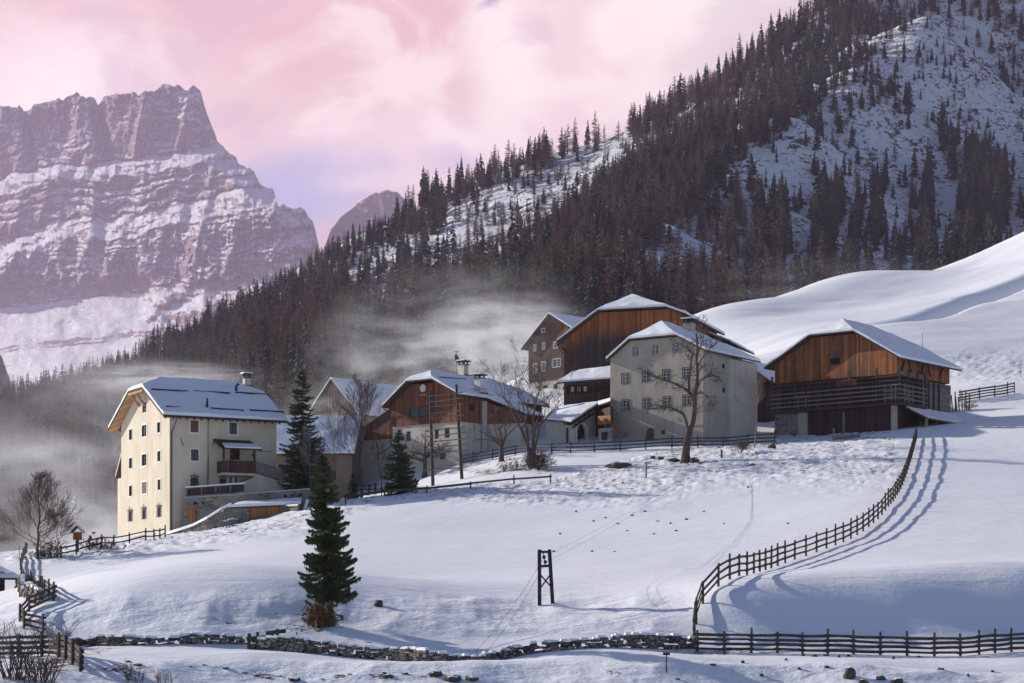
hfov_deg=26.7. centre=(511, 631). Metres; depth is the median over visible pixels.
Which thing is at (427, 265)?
spruce tree
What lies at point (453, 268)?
spruce tree
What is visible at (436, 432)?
window
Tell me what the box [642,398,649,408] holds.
window
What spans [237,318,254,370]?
larch tree
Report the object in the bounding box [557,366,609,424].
balcony shed
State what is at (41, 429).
larch tree
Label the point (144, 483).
window
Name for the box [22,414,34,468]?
spruce tree
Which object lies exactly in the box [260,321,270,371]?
spruce tree
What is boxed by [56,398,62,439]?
larch tree
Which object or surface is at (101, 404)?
spruce tree
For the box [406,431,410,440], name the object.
window
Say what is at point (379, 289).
larch tree
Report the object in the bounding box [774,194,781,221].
spruce tree
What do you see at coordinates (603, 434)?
window
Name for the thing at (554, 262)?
spruce tree
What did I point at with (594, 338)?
great barn
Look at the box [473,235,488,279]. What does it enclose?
larch tree
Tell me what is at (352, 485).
spruce tree
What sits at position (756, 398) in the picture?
bare sapling
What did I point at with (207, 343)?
larch tree
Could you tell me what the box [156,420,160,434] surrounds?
window
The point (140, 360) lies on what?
larch tree
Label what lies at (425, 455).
fruit tree
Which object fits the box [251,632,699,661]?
roadside wall
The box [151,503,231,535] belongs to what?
retaining wall
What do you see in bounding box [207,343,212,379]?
spruce tree
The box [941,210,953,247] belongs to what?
spruce tree
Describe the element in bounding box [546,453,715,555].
steel cable
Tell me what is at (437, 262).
larch tree
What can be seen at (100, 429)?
spruce tree
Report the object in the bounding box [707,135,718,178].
larch tree
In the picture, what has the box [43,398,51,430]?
spruce tree
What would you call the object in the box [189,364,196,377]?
spruce tree
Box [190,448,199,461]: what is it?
window
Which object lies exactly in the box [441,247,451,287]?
larch tree
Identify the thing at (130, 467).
window
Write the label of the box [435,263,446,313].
spruce tree
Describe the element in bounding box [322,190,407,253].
peak
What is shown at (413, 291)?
spruce tree
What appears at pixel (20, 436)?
larch tree
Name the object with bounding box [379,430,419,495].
spruce tree
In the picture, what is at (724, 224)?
larch tree
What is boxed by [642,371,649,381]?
window
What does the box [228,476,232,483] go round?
window
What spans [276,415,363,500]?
outbuilding
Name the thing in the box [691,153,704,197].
larch tree
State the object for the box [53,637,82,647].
rock
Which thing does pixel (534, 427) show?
fruit tree
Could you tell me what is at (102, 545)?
shrub
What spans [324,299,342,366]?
larch tree
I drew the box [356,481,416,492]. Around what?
palisade fence
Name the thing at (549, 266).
larch tree
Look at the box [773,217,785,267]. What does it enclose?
spruce tree
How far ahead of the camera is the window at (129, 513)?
215.19 m
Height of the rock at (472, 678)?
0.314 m
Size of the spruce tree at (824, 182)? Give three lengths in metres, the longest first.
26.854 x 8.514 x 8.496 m
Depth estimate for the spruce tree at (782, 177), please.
954.12 m
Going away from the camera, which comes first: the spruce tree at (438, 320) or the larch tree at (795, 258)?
the spruce tree at (438, 320)
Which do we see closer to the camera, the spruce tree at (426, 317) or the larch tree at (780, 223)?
the spruce tree at (426, 317)
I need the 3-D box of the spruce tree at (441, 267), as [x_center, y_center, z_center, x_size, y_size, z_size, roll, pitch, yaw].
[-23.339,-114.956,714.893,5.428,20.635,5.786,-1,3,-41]
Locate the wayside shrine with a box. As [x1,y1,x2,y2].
[70,525,84,551]
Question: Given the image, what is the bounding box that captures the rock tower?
[0,355,11,392]
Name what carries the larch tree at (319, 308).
on the wooded mountainside
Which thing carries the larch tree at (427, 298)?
on the wooded mountainside
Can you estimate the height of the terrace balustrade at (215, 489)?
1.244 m
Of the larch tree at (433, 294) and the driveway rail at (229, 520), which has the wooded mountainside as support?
the larch tree at (433, 294)
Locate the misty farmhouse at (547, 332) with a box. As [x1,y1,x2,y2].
[521,312,584,389]
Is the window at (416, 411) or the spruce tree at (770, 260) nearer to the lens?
the window at (416, 411)
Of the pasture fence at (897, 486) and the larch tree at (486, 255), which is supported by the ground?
the pasture fence at (897, 486)
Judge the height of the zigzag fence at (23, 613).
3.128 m
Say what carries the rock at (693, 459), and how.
on the ground
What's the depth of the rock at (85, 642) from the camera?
106.92 m
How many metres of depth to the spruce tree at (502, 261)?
639.48 m
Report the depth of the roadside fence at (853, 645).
106.78 m
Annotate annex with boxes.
[115,455,120,535]
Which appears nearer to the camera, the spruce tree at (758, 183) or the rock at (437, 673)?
the rock at (437, 673)
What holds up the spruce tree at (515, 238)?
on the wooded mountainside
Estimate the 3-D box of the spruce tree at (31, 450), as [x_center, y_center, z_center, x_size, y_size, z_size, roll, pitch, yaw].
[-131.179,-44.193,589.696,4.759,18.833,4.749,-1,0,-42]
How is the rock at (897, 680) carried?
on the ground
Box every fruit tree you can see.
[392,424,451,477]
[461,400,533,461]
[467,329,577,468]
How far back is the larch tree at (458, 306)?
532.62 m
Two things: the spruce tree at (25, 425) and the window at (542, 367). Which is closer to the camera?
the window at (542, 367)
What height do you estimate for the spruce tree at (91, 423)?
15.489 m
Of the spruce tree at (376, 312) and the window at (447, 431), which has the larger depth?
the spruce tree at (376, 312)
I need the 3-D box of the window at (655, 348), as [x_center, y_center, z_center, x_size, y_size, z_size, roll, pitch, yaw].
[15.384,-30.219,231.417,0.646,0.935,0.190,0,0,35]
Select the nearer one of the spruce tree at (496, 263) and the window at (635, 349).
the window at (635, 349)
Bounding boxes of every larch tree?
[0,441,5,473]
[4,418,19,467]
[4,451,18,511]
[8,460,24,503]
[11,407,24,453]
[11,453,19,501]
[15,413,24,467]
[15,428,26,484]
[19,422,34,474]
[20,451,38,499]
[22,429,37,476]
[22,454,36,495]
[31,424,38,470]
[33,414,45,473]
[35,432,45,475]
[36,435,48,469]
[42,398,62,440]
[44,436,57,471]
[44,445,56,488]
[45,418,63,461]
[47,403,62,439]
[52,402,62,437]
[52,444,66,481]
[53,434,68,478]
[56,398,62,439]
[59,406,76,453]
[60,406,85,462]
[74,401,87,452]
[74,407,91,457]
[77,394,88,454]
[84,394,95,445]
[85,413,100,459]
[100,382,110,406]
[117,383,122,407]
[118,383,125,399]
[136,355,142,380]
[200,333,211,374]
[204,362,209,378]
[211,349,221,379]
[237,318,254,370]
[253,325,264,356]
[260,305,269,337]
[304,305,314,352]
[310,313,320,348]
[312,300,322,331]
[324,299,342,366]
[329,292,347,340]
[334,289,350,337]
[334,297,347,337]
[338,306,351,346]
[342,282,351,325]
[348,289,359,345]
[369,319,377,355]
[375,282,381,303]
[376,278,383,305]
[382,275,391,299]
[383,301,393,344]
[386,268,392,299]
[386,273,402,315]
[389,300,398,336]
[390,276,397,300]
[393,290,407,335]
[394,259,410,303]
[401,279,410,311]
[405,261,423,314]
[411,251,422,286]
[417,270,436,317]
[421,282,429,327]
[424,268,435,303]
[424,276,437,319]
[424,289,434,316]
[430,268,440,306]
[432,249,451,302]
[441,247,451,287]
[452,255,466,304]
[455,244,478,309]
[455,286,466,321]
[456,270,464,303]
[461,247,476,298]
[466,232,477,273]
[472,247,482,280]
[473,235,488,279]
[475,255,484,287]
[486,243,495,277]
[488,259,504,293]
[496,266,505,286]
[504,229,513,267]
[505,224,514,265]
[505,262,514,297]
[505,276,514,309]
[514,236,535,284]
[515,236,529,277]
[521,254,534,327]
[523,237,535,315]
[527,248,544,315]
[527,267,545,316]
[537,232,545,269]
[539,246,559,296]
[542,231,566,290]
[545,229,557,260]
[562,231,578,277]
[590,234,610,297]
[593,238,601,258]
[604,191,615,222]
[605,243,619,287]
[641,183,648,209]
[690,247,701,295]
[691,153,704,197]
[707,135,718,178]
[717,216,725,250]
[720,231,730,262]
[725,195,734,226]
[739,212,763,273]
[755,174,766,213]
[771,205,789,265]
[774,232,787,268]
[778,184,782,219]
[787,239,801,284]
[829,182,845,227]
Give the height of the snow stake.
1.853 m
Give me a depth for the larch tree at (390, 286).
722.75 m
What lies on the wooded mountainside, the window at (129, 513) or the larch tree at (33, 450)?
the larch tree at (33, 450)
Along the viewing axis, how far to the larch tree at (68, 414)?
616.88 m
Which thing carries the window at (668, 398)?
in the stone house at (631, 389)
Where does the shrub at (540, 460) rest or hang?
on the ground
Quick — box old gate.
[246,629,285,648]
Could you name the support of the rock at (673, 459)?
on the ground
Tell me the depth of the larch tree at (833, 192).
1040.20 m
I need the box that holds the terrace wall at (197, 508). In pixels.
[184,488,315,525]
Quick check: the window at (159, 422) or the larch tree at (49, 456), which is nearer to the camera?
the window at (159, 422)
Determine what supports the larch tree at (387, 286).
on the wooded mountainside
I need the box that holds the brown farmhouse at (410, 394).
[361,351,549,482]
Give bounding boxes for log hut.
[0,565,18,590]
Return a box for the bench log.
[832,434,860,439]
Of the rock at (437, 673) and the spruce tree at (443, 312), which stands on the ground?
the rock at (437, 673)
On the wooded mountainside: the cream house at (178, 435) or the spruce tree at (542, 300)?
the spruce tree at (542, 300)
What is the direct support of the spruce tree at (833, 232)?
on the wooded mountainside
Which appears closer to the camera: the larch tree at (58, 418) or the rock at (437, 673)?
the rock at (437, 673)
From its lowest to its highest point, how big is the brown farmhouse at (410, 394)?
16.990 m
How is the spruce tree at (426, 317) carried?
on the wooded mountainside
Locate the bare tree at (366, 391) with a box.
[311,373,402,497]
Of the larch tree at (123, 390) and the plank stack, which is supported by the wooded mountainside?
the larch tree at (123, 390)
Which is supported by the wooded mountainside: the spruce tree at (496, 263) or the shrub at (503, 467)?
the spruce tree at (496, 263)
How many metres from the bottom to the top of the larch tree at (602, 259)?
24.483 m
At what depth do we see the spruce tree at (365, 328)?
578.15 m
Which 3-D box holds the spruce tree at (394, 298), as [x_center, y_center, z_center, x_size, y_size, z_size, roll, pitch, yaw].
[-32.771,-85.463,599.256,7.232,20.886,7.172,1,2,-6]
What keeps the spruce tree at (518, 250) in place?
on the wooded mountainside
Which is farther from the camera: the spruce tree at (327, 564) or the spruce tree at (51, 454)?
the spruce tree at (51, 454)
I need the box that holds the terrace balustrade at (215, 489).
[185,482,245,496]
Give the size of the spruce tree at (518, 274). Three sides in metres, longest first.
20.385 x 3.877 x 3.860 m
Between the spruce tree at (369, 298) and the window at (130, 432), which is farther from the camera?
the spruce tree at (369, 298)
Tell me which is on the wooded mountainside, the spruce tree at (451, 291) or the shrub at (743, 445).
the spruce tree at (451, 291)
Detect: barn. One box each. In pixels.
[308,377,397,424]
[556,294,724,384]
[708,331,754,359]
[764,319,963,435]
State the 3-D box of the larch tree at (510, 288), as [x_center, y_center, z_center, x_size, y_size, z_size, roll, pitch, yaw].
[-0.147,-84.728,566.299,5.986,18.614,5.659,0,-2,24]
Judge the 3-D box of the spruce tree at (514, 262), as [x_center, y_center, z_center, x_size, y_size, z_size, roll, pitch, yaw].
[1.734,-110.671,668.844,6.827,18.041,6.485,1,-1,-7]
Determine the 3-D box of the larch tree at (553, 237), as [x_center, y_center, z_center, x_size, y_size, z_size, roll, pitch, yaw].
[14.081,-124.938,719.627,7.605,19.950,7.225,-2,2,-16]
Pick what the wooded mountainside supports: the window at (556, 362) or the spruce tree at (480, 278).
the spruce tree at (480, 278)
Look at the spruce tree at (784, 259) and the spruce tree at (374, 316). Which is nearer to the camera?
the spruce tree at (374, 316)
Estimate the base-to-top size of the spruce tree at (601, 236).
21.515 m
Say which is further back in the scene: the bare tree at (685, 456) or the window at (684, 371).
the window at (684, 371)
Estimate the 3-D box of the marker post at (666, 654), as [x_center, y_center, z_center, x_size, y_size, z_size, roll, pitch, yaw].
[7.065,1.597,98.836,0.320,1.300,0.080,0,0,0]
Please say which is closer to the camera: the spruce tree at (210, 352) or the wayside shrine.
the wayside shrine
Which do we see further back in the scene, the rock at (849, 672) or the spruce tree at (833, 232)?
the spruce tree at (833, 232)
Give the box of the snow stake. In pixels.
[644,462,647,477]
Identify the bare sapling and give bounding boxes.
[40,507,80,557]
[290,424,342,485]
[311,398,354,492]
[370,435,393,495]
[731,367,766,447]
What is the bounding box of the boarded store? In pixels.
[742,359,781,422]
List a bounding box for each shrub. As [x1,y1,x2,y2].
[0,616,62,680]
[12,643,69,682]
[27,617,81,649]
[31,535,67,558]
[80,532,123,550]
[119,658,154,682]
[149,670,177,682]
[302,600,338,628]
[489,457,526,471]
[520,444,557,470]
[605,418,629,449]
[730,438,752,453]
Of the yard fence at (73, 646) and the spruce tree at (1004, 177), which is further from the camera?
the spruce tree at (1004, 177)
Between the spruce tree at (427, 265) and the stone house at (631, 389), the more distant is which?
the spruce tree at (427, 265)
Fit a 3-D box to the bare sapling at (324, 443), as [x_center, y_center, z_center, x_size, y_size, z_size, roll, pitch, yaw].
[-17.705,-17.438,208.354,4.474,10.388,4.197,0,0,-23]
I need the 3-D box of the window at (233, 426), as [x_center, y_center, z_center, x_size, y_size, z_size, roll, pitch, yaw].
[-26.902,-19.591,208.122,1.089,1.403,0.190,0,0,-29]
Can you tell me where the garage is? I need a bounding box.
[228,497,308,522]
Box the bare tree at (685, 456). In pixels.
[635,314,727,463]
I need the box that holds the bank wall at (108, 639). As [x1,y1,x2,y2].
[87,631,246,645]
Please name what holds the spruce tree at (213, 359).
on the wooded mountainside
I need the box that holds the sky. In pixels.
[0,0,813,250]
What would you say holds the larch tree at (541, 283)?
on the wooded mountainside
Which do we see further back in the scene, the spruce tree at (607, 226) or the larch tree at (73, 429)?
the spruce tree at (607, 226)
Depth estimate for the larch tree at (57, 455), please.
576.65 m
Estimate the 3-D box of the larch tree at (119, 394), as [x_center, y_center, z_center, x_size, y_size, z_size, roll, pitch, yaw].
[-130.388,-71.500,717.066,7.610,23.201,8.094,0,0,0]
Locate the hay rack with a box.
[422,384,466,485]
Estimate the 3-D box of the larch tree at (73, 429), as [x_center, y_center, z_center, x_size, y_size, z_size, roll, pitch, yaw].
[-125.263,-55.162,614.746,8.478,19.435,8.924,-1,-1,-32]
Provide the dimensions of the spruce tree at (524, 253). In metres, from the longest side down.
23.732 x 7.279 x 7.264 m
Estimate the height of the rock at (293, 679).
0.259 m
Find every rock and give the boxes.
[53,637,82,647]
[83,638,90,644]
[288,677,300,681]
[374,600,382,606]
[428,670,442,676]
[442,674,461,682]
[465,675,478,681]
[605,462,631,467]
[668,458,679,461]
[690,457,699,462]
[843,667,855,678]
[858,679,868,682]
[876,675,885,679]
[891,678,902,682]
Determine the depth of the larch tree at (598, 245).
701.90 m
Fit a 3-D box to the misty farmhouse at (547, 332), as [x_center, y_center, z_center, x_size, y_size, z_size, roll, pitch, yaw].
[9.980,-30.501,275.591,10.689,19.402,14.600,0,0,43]
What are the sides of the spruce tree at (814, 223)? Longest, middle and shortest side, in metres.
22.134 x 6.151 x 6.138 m
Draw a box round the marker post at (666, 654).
[663,653,669,672]
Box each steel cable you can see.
[475,559,542,651]
[491,563,544,645]
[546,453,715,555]
[552,453,721,558]
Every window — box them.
[127,506,132,521]
[128,427,132,441]
[128,456,132,469]
[128,484,132,497]
[141,423,146,438]
[141,452,146,467]
[141,480,147,495]
[141,504,146,519]
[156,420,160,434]
[156,502,161,517]
[157,449,160,462]
[157,478,160,491]
[189,419,199,433]
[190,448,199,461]
[191,474,199,487]
[219,476,225,485]
[228,421,238,435]
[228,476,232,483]
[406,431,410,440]
[410,406,426,416]
[434,406,443,413]
[435,429,438,438]
[445,427,449,437]
[469,404,473,411]
[541,361,545,371]
[552,358,560,367]
[601,432,606,439]
[621,373,628,383]
[622,399,629,410]
[633,347,637,355]
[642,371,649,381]
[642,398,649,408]
[653,345,657,353]
[662,369,669,380]
[663,396,670,406]
[673,343,677,351]
[682,367,689,378]
[682,394,690,405]
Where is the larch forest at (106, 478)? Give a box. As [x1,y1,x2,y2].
[0,0,1023,551]
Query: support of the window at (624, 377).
in the stone house at (631, 389)
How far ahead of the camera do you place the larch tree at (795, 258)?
804.81 m
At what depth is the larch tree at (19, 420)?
725.74 m
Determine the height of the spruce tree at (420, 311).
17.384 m
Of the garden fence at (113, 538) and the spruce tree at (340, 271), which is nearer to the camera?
the garden fence at (113, 538)
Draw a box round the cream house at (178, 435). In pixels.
[108,372,286,535]
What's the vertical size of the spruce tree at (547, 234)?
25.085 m
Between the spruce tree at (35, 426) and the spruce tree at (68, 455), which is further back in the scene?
the spruce tree at (35, 426)
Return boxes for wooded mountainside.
[0,0,1023,522]
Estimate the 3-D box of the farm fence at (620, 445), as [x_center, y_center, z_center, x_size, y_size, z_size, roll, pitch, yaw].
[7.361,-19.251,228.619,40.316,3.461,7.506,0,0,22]
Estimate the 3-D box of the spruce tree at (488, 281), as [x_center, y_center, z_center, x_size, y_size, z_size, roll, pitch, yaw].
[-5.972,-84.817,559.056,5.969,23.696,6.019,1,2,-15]
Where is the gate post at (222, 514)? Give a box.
[221,510,223,526]
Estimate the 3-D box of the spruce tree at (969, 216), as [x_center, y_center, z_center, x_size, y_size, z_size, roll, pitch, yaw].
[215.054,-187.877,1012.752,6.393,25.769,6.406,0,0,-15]
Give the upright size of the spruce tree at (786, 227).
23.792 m
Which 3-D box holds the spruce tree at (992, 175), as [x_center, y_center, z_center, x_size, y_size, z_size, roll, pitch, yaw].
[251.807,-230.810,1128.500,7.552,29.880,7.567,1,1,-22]
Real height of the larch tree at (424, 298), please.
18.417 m
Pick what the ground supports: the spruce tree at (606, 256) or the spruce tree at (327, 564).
the spruce tree at (327, 564)
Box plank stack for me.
[951,391,969,411]
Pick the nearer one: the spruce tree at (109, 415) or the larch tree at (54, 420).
the larch tree at (54, 420)
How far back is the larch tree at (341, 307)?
698.18 m
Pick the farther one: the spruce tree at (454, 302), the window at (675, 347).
the spruce tree at (454, 302)
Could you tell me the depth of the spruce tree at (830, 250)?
819.35 m
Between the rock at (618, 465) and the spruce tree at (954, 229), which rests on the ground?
the rock at (618, 465)
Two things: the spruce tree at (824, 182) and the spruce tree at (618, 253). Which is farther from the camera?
the spruce tree at (824, 182)
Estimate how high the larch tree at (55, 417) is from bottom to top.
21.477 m
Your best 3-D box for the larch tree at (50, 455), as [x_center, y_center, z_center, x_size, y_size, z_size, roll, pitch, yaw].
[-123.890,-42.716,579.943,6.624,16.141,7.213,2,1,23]
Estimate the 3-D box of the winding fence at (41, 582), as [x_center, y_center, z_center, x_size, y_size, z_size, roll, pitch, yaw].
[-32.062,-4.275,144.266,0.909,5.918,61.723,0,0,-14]
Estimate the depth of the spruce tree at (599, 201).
860.76 m
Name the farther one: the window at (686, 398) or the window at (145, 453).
the window at (686, 398)
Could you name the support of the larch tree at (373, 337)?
on the wooded mountainside
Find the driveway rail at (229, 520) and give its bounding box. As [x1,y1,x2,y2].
[222,504,298,527]
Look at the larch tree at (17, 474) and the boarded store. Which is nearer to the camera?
the boarded store
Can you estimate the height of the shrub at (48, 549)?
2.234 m
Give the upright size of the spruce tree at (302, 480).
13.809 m
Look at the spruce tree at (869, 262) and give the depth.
846.43 m
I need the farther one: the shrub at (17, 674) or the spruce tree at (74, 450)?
the spruce tree at (74, 450)
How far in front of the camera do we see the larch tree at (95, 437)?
609.54 m
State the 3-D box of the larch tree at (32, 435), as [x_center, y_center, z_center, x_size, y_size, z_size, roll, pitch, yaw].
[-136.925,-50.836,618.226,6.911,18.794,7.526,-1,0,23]
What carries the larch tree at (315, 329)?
on the wooded mountainside
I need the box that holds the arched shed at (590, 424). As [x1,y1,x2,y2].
[544,398,612,443]
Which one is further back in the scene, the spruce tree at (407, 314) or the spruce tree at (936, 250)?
the spruce tree at (936, 250)
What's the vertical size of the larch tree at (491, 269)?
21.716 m
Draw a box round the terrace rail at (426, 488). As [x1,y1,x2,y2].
[343,474,551,503]
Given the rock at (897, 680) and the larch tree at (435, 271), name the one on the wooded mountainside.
the larch tree at (435, 271)
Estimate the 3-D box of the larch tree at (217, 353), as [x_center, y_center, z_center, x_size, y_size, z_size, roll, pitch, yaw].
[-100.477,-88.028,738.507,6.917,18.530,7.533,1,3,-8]
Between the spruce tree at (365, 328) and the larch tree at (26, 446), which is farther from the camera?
the larch tree at (26, 446)
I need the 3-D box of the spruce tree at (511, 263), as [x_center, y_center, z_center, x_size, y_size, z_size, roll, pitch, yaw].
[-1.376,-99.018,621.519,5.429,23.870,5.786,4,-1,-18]
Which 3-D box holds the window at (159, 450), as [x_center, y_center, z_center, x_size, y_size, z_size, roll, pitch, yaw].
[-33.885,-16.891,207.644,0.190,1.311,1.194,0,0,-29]
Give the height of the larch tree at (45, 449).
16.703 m
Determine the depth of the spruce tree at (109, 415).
633.07 m
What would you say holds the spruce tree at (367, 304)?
on the wooded mountainside
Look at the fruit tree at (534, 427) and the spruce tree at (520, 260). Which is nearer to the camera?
the fruit tree at (534, 427)
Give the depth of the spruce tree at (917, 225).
955.33 m
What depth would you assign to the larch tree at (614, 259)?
633.01 m
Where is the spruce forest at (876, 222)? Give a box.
[0,0,1023,550]
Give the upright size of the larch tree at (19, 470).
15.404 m
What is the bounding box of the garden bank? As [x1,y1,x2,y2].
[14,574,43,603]
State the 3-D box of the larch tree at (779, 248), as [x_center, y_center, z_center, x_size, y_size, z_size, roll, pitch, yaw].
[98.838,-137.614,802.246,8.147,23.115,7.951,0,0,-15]
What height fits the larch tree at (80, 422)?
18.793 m
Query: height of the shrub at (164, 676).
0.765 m
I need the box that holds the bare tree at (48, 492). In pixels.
[0,467,83,558]
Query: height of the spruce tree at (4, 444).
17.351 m
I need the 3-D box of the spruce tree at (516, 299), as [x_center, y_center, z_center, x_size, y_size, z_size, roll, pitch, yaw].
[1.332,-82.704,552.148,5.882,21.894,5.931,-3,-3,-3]
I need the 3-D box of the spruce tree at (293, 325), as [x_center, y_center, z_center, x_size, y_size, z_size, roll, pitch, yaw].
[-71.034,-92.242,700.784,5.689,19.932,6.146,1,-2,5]
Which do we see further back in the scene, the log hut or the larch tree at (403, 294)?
the larch tree at (403, 294)
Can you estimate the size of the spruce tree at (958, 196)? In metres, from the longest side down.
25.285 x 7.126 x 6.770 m
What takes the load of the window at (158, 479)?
in the cream house at (178, 435)
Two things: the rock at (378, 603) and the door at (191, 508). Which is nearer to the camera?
the rock at (378, 603)
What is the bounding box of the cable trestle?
[537,549,554,605]
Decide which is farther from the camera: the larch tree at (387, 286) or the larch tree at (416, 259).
the larch tree at (416, 259)
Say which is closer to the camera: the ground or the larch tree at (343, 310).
the ground
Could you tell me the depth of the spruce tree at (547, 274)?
591.04 m
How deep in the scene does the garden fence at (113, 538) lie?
171.22 m
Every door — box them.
[186,505,196,523]
[232,449,239,460]
[646,428,654,440]
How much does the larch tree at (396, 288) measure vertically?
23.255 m
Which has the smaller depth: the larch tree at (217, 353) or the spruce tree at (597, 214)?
the larch tree at (217, 353)
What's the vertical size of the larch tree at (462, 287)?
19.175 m
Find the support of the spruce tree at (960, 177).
on the wooded mountainside
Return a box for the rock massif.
[0,83,318,395]
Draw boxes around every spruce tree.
[0,431,7,470]
[0,458,9,512]
[4,443,9,471]
[7,437,17,497]
[17,414,27,463]
[20,408,40,470]
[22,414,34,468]
[24,437,37,494]
[39,421,50,465]
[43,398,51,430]
[45,437,54,473]
[53,431,57,467]
[60,431,68,474]
[63,434,77,483]
[71,435,77,470]
[86,411,92,456]
[94,392,103,425]
[95,398,110,445]
[95,412,106,458]
[107,403,114,443]
[110,382,116,414]
[110,396,117,443]
[112,440,118,479]
[142,351,149,374]
[144,358,149,381]
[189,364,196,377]
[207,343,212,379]
[208,347,216,379]
[254,307,268,346]
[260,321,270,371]
[274,369,329,501]
[288,319,294,347]
[297,455,360,626]
[336,258,342,287]
[346,473,359,498]
[349,287,360,339]
[351,302,363,355]
[360,307,372,353]
[363,287,370,318]
[363,289,372,326]
[368,286,376,310]
[371,298,379,347]
[374,293,379,332]
[376,286,385,335]
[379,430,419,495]
[382,287,386,314]
[384,288,398,347]
[384,320,391,345]
[386,285,392,314]
[398,302,410,345]
[405,298,412,335]
[407,307,412,337]
[408,269,420,321]
[410,311,418,343]
[412,291,420,324]
[417,298,425,329]
[420,256,435,299]
[423,307,429,333]
[431,232,440,275]
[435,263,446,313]
[435,266,447,320]
[435,301,444,336]
[438,256,447,288]
[438,298,445,326]
[442,271,457,319]
[449,284,457,315]
[449,289,458,319]
[451,253,457,291]
[457,270,468,322]
[474,268,483,302]
[476,227,487,275]
[484,261,493,300]
[493,240,501,272]
[498,243,506,285]
[503,250,513,289]
[505,209,514,254]
[508,215,518,269]
[511,268,528,344]
[512,247,517,283]
[514,237,520,282]
[516,256,524,292]
[516,260,523,303]
[520,240,532,301]
[528,245,542,294]
[529,232,538,261]
[529,282,539,332]
[538,267,547,319]
[542,213,551,262]
[542,247,559,299]
[545,268,555,312]
[549,268,556,305]
[595,200,600,234]
[596,194,604,221]
[596,209,605,257]
[598,241,611,290]
[603,203,613,250]
[605,203,613,249]
[616,245,620,267]
[702,144,712,191]
[721,203,738,253]
[753,173,769,225]
[767,249,775,290]
[771,246,777,286]
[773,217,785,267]
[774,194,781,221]
[779,179,787,222]
[780,173,784,195]
[782,204,790,251]
[807,209,818,253]
[818,171,827,202]
[819,158,828,191]
[819,178,823,205]
[825,231,833,276]
[826,234,833,277]
[829,210,840,252]
[833,169,847,214]
[834,169,845,215]
[849,204,861,248]
[857,203,863,238]
[862,233,875,270]
[909,206,925,254]
[924,207,932,235]
[934,234,938,263]
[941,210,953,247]
[948,208,962,254]
[955,174,961,214]
[956,180,961,215]
[966,206,975,245]
[966,207,973,250]
[970,209,975,251]
[989,163,994,195]
[990,176,1001,209]
[995,144,1001,169]
[999,159,1011,208]
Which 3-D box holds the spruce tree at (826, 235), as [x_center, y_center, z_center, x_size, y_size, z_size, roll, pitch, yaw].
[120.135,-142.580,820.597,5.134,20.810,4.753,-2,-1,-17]
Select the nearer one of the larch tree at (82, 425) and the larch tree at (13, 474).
the larch tree at (13, 474)
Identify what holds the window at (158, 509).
in the cream house at (178, 435)
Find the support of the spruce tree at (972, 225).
on the wooded mountainside
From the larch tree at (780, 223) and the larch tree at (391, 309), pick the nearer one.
the larch tree at (391, 309)
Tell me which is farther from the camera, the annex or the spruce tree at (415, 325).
the spruce tree at (415, 325)
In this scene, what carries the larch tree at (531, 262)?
on the wooded mountainside
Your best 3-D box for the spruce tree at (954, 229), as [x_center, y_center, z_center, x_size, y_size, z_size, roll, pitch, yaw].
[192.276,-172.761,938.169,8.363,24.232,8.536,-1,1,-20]
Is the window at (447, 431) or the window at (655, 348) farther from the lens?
the window at (447, 431)
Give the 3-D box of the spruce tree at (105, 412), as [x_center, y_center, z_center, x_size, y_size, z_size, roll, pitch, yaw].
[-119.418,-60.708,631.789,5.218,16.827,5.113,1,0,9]
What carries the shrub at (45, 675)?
on the ground
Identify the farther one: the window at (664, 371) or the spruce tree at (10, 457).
the spruce tree at (10, 457)
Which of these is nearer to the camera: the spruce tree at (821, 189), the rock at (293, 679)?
the rock at (293, 679)
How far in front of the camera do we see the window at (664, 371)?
230.64 m
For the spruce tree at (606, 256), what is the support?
on the wooded mountainside
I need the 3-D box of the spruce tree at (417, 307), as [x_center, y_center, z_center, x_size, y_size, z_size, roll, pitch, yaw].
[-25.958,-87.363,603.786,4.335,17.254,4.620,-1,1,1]
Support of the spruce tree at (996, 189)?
on the wooded mountainside
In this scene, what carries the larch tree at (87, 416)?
on the wooded mountainside
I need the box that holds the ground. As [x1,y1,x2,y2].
[0,232,1023,682]
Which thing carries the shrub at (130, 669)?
on the ground
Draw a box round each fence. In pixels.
[0,631,83,671]
[19,581,56,629]
[20,542,55,596]
[59,525,165,557]
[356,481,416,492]
[462,430,775,462]
[692,426,916,635]
[694,628,1023,655]
[958,382,1014,401]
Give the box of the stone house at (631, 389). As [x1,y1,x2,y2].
[605,317,760,443]
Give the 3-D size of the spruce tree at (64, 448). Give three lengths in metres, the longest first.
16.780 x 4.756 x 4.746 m
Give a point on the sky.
(331, 105)
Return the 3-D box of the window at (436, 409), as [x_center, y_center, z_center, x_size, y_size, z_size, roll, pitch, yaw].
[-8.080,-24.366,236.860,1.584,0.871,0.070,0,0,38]
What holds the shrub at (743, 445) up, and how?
on the ground
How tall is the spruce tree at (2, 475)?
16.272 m
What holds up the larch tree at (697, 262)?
on the wooded mountainside

